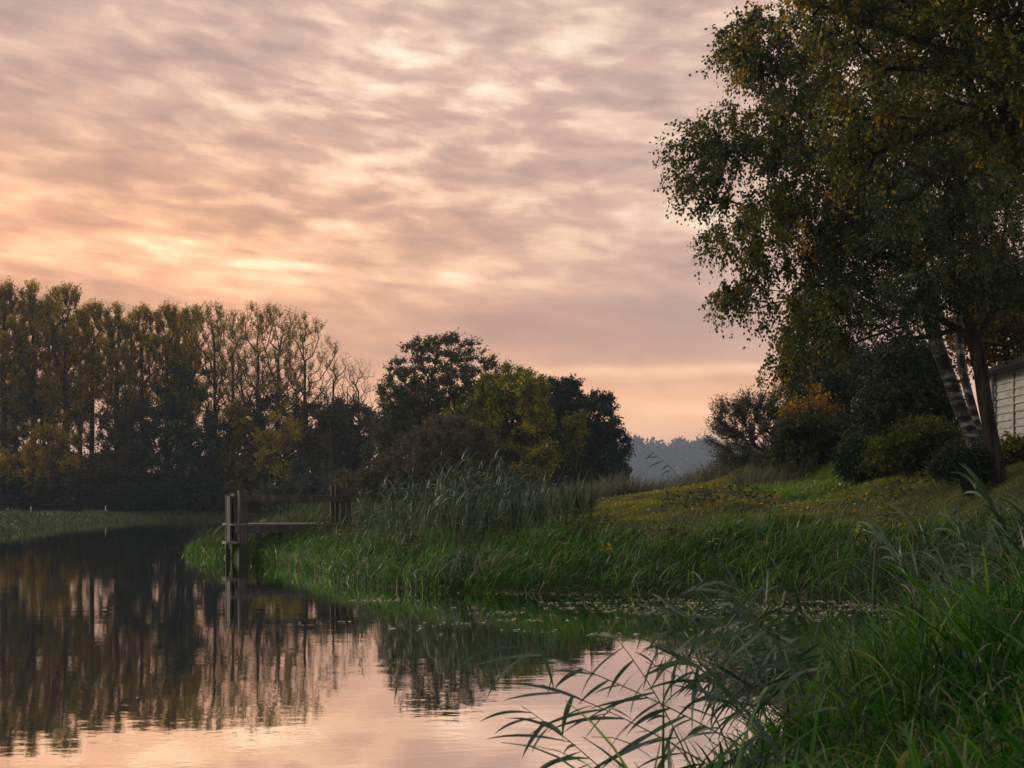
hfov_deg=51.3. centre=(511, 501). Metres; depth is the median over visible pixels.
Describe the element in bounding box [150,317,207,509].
poplar tree
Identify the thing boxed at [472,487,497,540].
reed
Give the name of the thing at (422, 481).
reed
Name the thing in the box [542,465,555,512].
reed
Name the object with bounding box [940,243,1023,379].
beech tree
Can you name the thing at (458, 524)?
reed
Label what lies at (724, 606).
reed
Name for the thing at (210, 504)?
dark bush
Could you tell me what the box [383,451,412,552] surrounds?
reed
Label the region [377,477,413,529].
reed
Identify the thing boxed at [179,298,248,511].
poplar tree
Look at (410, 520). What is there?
reed
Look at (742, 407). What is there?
willow shrub
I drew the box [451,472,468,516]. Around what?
reed
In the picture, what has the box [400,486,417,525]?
reed
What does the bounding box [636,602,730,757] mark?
reed
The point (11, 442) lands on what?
tree
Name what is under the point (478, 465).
reed
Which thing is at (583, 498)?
bulrush clump
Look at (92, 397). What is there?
poplar tree
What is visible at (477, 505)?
reed
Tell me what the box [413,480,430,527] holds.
reed
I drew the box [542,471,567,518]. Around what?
bulrush clump
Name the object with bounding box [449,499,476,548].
bulrush clump
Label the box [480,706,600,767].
reed
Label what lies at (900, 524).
leafy weed
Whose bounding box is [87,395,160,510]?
tree
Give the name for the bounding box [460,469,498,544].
reed
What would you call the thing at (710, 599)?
reed
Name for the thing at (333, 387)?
poplar tree
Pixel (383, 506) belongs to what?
reed
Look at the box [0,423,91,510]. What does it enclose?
golden bush
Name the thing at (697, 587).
reed
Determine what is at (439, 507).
reed
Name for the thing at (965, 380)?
birch tree
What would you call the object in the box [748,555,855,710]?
reed
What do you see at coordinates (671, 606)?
reed
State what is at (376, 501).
reed
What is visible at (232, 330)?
poplar tree
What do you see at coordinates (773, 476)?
pale tuft
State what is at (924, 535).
reed
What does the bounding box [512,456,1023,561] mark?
lawn grass
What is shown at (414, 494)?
reed
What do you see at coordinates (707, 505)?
fallen leaves
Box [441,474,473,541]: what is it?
reed
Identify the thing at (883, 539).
reed
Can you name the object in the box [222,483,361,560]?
jetty
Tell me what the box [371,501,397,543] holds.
reed
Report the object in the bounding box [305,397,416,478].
dark tree
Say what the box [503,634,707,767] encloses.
reed
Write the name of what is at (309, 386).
poplar tree
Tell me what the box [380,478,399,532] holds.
reed
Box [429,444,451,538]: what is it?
reed
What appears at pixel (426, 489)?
reed
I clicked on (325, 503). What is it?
misty grass
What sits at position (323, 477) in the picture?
dark bush
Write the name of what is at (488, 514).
bulrush clump
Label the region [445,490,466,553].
dead reed
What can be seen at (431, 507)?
reed
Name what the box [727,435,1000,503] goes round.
mound grass
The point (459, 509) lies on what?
reed
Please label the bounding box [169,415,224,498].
dark thicket
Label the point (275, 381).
poplar tree
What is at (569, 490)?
bulrush clump
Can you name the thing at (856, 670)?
grass
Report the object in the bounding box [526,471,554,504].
reed
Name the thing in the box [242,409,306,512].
yellow tree
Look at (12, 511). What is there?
field grass
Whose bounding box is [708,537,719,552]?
leafy weed
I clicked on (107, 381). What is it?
poplar tree
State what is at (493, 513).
bulrush clump
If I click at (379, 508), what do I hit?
reed
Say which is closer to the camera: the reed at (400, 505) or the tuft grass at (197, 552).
the reed at (400, 505)
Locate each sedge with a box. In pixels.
[284,530,1017,599]
[502,535,1023,767]
[789,470,1023,617]
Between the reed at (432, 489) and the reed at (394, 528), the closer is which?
the reed at (394, 528)
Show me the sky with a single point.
(387, 172)
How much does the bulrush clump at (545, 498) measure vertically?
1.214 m
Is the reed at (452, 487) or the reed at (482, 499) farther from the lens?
the reed at (452, 487)
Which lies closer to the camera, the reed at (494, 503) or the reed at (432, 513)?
the reed at (432, 513)
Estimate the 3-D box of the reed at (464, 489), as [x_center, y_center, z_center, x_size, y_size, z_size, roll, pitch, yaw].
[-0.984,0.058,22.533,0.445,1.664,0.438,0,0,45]
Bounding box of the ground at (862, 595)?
[0,459,1023,767]
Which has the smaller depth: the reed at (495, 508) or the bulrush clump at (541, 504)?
the reed at (495, 508)
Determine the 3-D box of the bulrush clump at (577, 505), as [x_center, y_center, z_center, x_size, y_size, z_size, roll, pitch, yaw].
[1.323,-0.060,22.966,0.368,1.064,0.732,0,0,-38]
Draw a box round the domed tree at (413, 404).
[359,327,503,485]
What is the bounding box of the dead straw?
[272,475,1022,596]
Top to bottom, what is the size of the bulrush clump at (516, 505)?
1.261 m
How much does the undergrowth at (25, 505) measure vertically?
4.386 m
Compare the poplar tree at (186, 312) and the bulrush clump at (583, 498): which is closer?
the bulrush clump at (583, 498)
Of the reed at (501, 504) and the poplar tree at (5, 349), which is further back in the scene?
the poplar tree at (5, 349)
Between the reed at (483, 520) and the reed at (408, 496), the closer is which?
the reed at (483, 520)
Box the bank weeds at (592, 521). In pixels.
[327,468,945,552]
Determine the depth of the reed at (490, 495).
20.62 m
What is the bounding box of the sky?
[0,0,1023,475]
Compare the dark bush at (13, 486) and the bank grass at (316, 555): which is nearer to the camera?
the bank grass at (316, 555)
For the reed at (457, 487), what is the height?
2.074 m
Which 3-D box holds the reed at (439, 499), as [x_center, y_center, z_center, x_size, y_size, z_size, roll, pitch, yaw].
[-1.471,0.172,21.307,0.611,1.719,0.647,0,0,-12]
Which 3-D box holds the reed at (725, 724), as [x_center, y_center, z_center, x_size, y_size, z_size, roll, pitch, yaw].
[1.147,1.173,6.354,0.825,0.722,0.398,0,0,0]
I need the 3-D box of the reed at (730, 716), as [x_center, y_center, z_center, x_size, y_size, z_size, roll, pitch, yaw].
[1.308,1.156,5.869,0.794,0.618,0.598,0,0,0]
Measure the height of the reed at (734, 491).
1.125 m
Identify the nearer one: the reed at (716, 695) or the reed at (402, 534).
the reed at (716, 695)
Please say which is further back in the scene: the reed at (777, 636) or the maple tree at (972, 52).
the maple tree at (972, 52)
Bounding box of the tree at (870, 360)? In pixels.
[787,338,886,400]
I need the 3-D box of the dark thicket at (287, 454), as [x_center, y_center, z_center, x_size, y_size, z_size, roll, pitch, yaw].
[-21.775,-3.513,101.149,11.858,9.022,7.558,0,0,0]
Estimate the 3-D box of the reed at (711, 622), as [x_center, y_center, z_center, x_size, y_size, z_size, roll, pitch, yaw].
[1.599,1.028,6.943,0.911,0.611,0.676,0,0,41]
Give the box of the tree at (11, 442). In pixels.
[0,375,94,503]
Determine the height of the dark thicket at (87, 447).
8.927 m
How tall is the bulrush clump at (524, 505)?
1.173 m
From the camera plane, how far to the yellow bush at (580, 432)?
69.80 m
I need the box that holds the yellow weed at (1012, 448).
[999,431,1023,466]
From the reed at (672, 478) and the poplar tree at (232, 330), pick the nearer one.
the reed at (672, 478)
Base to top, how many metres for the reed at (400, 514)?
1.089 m
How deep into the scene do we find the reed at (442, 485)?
21.51 m
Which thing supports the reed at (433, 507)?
on the ground at (862, 595)
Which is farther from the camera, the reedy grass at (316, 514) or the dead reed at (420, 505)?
the reedy grass at (316, 514)
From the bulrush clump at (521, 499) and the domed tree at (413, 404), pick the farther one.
the domed tree at (413, 404)
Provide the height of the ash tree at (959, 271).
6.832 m
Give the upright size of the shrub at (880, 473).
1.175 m
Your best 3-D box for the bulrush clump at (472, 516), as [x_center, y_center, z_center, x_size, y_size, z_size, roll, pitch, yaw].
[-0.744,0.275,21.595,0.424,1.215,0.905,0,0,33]
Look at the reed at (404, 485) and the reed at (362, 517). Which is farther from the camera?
the reed at (404, 485)
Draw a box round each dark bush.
[0,451,40,510]
[25,443,143,510]
[184,474,264,511]
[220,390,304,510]
[248,454,368,514]
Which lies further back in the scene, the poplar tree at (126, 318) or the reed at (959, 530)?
the poplar tree at (126, 318)
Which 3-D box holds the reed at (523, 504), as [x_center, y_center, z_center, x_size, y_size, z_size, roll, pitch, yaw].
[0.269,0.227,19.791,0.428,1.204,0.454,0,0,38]
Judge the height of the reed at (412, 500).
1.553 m
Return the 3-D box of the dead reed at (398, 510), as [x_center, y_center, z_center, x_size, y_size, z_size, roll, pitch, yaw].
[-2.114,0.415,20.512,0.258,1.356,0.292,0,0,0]
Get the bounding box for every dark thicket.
[0,437,174,509]
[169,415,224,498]
[232,419,324,506]
[312,464,438,500]
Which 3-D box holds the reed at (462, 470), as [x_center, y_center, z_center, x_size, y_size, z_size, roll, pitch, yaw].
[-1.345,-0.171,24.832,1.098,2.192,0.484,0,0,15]
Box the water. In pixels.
[0,519,944,767]
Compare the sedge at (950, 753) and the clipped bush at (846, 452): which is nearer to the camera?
the sedge at (950, 753)
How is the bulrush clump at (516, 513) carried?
on the ground at (862, 595)
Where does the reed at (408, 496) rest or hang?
on the ground at (862, 595)
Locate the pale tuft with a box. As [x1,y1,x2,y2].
[725,450,822,488]
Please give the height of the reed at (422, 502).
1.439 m
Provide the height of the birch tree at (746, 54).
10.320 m
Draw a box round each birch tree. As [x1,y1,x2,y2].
[646,0,990,448]
[882,17,1023,451]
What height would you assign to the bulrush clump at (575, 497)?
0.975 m
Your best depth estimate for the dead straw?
19.15 m
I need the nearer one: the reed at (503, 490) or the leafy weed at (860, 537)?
the leafy weed at (860, 537)
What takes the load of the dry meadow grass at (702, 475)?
on the ground at (862, 595)
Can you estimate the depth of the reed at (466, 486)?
22.20 m
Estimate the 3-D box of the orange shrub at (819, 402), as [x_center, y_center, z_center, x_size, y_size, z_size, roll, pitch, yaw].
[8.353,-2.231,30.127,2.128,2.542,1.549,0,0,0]
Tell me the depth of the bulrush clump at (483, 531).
20.83 m
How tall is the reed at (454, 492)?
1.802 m
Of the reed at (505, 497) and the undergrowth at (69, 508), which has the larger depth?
the undergrowth at (69, 508)
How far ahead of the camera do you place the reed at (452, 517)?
20.20 m
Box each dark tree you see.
[114,354,237,510]
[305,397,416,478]
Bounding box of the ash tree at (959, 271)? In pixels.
[766,116,1023,482]
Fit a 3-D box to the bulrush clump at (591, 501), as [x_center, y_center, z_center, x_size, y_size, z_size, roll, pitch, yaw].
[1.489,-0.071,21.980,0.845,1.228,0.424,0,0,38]
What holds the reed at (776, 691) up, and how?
on the ground at (862, 595)
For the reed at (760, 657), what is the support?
on the ground at (862, 595)
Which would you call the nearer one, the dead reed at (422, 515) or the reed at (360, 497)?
the dead reed at (422, 515)
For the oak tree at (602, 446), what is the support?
on the ground at (862, 595)
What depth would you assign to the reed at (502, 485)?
21.64 m
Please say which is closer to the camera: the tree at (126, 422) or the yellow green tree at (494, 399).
the yellow green tree at (494, 399)
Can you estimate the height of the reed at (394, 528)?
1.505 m
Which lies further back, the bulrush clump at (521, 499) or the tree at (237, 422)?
the tree at (237, 422)
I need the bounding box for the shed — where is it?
[972,354,1023,440]
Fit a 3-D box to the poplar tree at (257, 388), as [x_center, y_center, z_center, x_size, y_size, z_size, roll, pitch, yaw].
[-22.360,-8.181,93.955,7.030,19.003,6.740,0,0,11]
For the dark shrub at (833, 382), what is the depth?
32.49 m
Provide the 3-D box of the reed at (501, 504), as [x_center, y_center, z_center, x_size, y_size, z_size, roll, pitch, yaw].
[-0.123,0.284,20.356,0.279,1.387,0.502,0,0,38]
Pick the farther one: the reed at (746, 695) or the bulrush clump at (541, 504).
the bulrush clump at (541, 504)
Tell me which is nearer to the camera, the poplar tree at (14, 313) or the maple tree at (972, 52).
the maple tree at (972, 52)
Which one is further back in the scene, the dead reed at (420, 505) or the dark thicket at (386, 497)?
the dark thicket at (386, 497)
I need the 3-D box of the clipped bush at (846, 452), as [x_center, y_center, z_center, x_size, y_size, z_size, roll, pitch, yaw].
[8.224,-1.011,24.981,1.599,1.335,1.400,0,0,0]
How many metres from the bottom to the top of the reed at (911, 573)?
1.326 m
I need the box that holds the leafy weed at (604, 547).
[600,539,616,554]
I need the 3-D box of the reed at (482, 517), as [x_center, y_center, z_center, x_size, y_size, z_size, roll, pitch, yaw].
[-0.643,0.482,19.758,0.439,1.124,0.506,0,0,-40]
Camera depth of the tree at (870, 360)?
36.09 m
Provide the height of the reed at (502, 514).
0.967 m
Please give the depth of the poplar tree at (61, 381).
94.50 m
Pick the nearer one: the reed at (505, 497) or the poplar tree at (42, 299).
the reed at (505, 497)
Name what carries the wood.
on the ground at (862, 595)
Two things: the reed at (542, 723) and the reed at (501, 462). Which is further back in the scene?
the reed at (501, 462)
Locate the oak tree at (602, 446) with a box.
[528,373,635,489]
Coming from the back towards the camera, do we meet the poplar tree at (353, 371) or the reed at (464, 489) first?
the poplar tree at (353, 371)
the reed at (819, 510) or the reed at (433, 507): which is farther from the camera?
the reed at (433, 507)
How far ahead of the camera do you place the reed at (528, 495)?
21.40 m
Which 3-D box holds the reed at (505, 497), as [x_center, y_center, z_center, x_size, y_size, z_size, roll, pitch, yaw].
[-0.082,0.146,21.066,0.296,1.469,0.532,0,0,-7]
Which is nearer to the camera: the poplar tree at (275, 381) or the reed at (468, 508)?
the reed at (468, 508)
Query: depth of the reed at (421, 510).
20.49 m
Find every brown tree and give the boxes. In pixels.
[285,390,382,505]
[328,410,512,504]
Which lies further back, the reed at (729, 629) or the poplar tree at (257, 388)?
the poplar tree at (257, 388)
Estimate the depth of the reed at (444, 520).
21.10 m
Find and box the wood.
[273,434,756,495]
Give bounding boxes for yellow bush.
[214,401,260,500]
[507,369,560,496]
[553,409,593,486]
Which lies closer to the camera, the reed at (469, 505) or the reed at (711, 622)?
the reed at (711, 622)
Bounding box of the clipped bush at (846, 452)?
[829,429,881,482]
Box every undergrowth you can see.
[6,490,76,509]
[27,498,163,509]
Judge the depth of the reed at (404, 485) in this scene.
23.61 m
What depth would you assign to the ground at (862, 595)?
18.05 m
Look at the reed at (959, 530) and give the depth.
11.06 m
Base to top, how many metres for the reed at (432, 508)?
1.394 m
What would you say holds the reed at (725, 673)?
on the ground at (862, 595)
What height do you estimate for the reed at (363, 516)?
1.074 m
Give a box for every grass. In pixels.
[0,509,219,516]
[0,509,281,532]
[175,477,611,561]
[178,533,273,558]
[245,498,1023,602]
[275,488,543,513]
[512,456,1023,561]
[537,442,765,499]
[613,551,1023,767]
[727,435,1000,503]
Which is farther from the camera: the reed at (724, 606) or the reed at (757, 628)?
the reed at (724, 606)
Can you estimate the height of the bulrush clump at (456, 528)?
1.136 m
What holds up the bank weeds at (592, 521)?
on the ground at (862, 595)
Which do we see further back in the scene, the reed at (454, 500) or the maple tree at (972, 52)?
the reed at (454, 500)
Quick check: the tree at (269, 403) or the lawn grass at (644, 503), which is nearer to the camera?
the lawn grass at (644, 503)
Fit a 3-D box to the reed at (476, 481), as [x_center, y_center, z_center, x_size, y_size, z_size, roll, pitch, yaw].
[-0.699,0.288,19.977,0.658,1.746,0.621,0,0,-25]
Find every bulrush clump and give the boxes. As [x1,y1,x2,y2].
[390,504,423,546]
[447,499,465,545]
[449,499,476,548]
[460,491,483,538]
[460,495,486,537]
[462,498,495,545]
[479,490,496,533]
[487,490,504,531]
[499,479,530,534]
[500,490,523,537]
[510,471,540,527]
[511,499,539,537]
[512,480,535,528]
[521,470,546,522]
[522,478,558,526]
[530,484,563,529]
[532,474,553,518]
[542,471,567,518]
[558,465,586,519]
[560,477,581,517]
[570,483,583,513]
[572,469,596,523]
[573,482,588,516]
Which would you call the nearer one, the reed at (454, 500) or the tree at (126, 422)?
the reed at (454, 500)
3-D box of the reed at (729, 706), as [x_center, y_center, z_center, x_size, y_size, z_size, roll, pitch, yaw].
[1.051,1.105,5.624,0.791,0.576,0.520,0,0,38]
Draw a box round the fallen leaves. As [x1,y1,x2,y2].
[558,434,963,524]
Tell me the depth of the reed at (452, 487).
22.81 m
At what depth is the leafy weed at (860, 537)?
17.21 m
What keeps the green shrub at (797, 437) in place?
on the ground at (862, 595)
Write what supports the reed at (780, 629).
on the ground at (862, 595)
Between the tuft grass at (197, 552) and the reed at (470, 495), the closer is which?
the reed at (470, 495)
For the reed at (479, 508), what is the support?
on the ground at (862, 595)
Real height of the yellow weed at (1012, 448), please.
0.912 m
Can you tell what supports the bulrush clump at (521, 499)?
on the ground at (862, 595)
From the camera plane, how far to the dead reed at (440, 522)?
19.76 m
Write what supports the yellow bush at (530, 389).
on the ground at (862, 595)
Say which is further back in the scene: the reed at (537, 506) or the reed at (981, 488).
the reed at (537, 506)
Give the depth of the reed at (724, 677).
6.00 m
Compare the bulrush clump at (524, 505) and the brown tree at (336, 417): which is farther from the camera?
the brown tree at (336, 417)
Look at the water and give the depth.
9.93 m
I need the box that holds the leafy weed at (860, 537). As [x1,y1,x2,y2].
[852,524,867,545]
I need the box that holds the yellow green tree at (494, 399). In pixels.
[438,358,560,496]
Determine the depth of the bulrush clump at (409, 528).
20.87 m
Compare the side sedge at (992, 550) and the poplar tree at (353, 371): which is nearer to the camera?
the side sedge at (992, 550)
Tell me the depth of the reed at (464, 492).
21.66 m
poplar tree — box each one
[0,275,32,510]
[0,298,46,509]
[1,278,65,510]
[26,281,101,510]
[26,293,76,507]
[56,302,102,509]
[67,295,115,509]
[86,297,145,463]
[107,311,151,449]
[109,301,170,510]
[143,298,191,511]
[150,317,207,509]
[162,301,222,510]
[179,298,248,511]
[201,307,262,452]
[219,300,296,512]
[239,301,313,510]
[268,310,341,458]
[299,345,366,455]
[327,356,380,465]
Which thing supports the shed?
on the ground at (862, 595)
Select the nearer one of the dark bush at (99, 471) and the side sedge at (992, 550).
the side sedge at (992, 550)
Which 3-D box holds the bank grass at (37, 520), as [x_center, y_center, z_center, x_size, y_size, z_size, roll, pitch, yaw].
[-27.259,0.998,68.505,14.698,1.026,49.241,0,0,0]
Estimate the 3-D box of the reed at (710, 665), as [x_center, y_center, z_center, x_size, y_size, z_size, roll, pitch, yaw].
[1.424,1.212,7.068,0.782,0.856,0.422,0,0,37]
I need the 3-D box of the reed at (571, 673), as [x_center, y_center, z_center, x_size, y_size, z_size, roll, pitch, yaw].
[0.595,1.035,5.186,1.735,0.743,0.683,0,0,0]
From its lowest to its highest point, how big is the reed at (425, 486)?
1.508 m
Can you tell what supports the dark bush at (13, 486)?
on the ground at (862, 595)
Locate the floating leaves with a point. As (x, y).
(629, 612)
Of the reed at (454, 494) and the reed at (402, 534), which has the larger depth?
the reed at (454, 494)
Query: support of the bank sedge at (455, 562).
on the ground at (862, 595)
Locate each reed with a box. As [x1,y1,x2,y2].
[351,483,370,522]
[353,480,375,537]
[356,503,372,529]
[367,474,389,536]
[368,487,391,547]
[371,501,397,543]
[372,477,396,529]
[375,484,399,540]
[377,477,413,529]
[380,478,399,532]
[381,482,414,561]
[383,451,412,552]
[386,478,415,531]
[388,491,420,553]
[389,465,417,517]
[392,499,409,540]
[395,488,407,531]
[397,509,411,562]
[400,476,413,519]
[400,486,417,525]
[402,500,417,545]
[403,481,418,532]
[408,464,427,521]
[408,472,442,513]
[410,458,437,521]
[410,484,420,531]
[412,487,433,542]
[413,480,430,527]
[413,481,439,532]
[416,484,435,549]
[417,471,451,552]
[418,462,440,522]
[421,492,441,535]
[422,484,447,530]
[424,463,447,531]
[424,491,437,535]
[426,488,444,543]
[427,468,453,534]
[427,498,447,552]
[428,447,471,534]
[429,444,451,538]
[430,465,464,550]
[432,449,446,522]
[434,465,458,530]
[434,468,470,536]
[435,503,458,535]
[436,479,448,524]
[437,490,472,545]
[438,447,469,542]
[438,449,477,528]
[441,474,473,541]
[442,450,480,548]
[442,461,475,527]
[442,462,467,521]
[442,488,474,547]
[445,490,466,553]
[447,461,485,536]
[448,482,462,521]
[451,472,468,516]
[453,470,473,520]
[454,505,463,547]
[455,473,490,555]
[457,471,489,547]
[458,478,476,543]
[459,637,752,752]
[460,466,476,509]
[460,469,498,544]
[462,461,491,550]
[466,470,519,542]
[469,476,491,544]
[469,484,498,547]
[469,501,490,541]
[471,494,496,549]
[472,448,487,508]
[472,455,501,501]
[472,479,496,537]
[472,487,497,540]
[479,448,499,497]
[479,496,491,552]
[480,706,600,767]
[482,456,504,497]
[485,482,505,530]
[487,482,513,548]
[491,502,508,533]
[493,461,516,529]
[495,463,517,527]
[495,480,518,541]
[501,472,511,537]
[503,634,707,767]
[515,482,536,537]
[523,488,545,526]
[525,479,537,523]
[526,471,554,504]
[530,492,544,517]
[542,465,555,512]
[581,616,688,759]
[623,599,816,759]
[635,652,789,756]
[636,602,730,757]
[638,637,819,740]
[641,639,746,741]
[643,594,828,720]
[643,645,786,767]
[645,449,713,528]
[645,635,777,718]
[670,621,759,723]
[676,571,814,698]
[678,609,840,702]
[681,571,813,690]
[684,588,812,680]
[687,585,770,718]
[690,655,801,740]
[695,626,758,725]
[702,571,793,720]
[702,613,869,747]
[707,549,829,737]
[713,588,822,683]
[713,606,793,713]
[715,465,748,523]
[716,592,812,733]
[722,635,794,728]
[734,580,821,701]
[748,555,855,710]
[811,490,830,539]
[854,514,918,610]
[855,521,925,608]
[886,503,957,585]
[931,478,979,582]
[949,463,1023,572]
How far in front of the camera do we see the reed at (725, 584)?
6.89 m
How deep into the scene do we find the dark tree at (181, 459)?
91.15 m
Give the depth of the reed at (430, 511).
21.85 m
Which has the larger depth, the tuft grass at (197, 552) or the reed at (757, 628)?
the tuft grass at (197, 552)
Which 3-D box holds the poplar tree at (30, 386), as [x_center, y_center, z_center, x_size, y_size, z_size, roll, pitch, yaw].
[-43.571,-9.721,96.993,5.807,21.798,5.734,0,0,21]
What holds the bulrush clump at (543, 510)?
on the ground at (862, 595)
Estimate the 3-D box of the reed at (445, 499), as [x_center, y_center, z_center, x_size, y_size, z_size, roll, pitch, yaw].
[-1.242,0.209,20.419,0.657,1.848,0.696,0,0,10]
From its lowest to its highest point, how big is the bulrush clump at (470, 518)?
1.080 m
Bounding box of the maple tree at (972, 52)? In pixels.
[765,0,1023,213]
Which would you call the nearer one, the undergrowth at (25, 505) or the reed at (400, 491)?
the reed at (400, 491)
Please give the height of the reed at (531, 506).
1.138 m
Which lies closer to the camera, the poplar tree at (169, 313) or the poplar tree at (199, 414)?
the poplar tree at (169, 313)
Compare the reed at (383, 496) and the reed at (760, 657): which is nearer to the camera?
the reed at (760, 657)
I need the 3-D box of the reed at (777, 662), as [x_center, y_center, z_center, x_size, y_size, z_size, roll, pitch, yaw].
[1.394,0.929,5.511,0.706,0.724,0.628,0,0,-40]
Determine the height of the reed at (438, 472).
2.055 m
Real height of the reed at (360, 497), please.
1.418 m
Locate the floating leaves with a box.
[29,553,889,733]
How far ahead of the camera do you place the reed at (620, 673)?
5.26 m
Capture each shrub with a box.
[696,369,802,475]
[758,402,853,481]
[764,337,881,442]
[770,378,844,443]
[832,329,971,438]
[851,440,914,479]
[858,408,965,479]
[918,436,1007,496]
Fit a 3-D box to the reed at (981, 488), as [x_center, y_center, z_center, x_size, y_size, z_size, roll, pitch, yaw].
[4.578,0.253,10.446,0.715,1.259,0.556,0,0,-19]
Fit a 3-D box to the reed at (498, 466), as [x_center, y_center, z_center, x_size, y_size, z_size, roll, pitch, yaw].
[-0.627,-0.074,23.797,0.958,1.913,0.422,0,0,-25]
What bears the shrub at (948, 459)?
on the ground at (862, 595)
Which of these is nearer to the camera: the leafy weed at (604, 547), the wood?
the leafy weed at (604, 547)
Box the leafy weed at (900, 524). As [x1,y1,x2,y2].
[893,521,908,540]
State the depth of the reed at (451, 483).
21.37 m
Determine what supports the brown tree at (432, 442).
on the ground at (862, 595)
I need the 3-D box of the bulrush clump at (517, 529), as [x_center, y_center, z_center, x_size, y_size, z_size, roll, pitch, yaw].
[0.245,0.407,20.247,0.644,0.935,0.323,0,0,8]
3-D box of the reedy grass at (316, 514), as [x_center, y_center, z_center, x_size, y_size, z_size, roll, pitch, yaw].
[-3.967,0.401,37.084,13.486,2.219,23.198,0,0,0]
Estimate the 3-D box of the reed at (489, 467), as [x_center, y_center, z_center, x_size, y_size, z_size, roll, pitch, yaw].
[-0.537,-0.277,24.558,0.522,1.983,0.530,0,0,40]
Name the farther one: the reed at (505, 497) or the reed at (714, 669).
the reed at (505, 497)
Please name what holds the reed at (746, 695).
on the ground at (862, 595)
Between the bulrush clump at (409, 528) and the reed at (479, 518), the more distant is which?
the bulrush clump at (409, 528)
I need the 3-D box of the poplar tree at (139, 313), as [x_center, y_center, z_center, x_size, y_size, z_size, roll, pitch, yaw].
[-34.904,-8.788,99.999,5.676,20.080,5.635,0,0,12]
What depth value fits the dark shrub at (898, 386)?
27.36 m
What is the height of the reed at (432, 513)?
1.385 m
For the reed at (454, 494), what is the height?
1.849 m
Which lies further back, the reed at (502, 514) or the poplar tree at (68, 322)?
the poplar tree at (68, 322)
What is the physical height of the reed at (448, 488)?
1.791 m
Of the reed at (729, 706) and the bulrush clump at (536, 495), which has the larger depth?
the bulrush clump at (536, 495)
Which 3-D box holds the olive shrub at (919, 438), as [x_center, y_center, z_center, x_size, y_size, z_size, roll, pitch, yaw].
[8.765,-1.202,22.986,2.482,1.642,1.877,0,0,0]

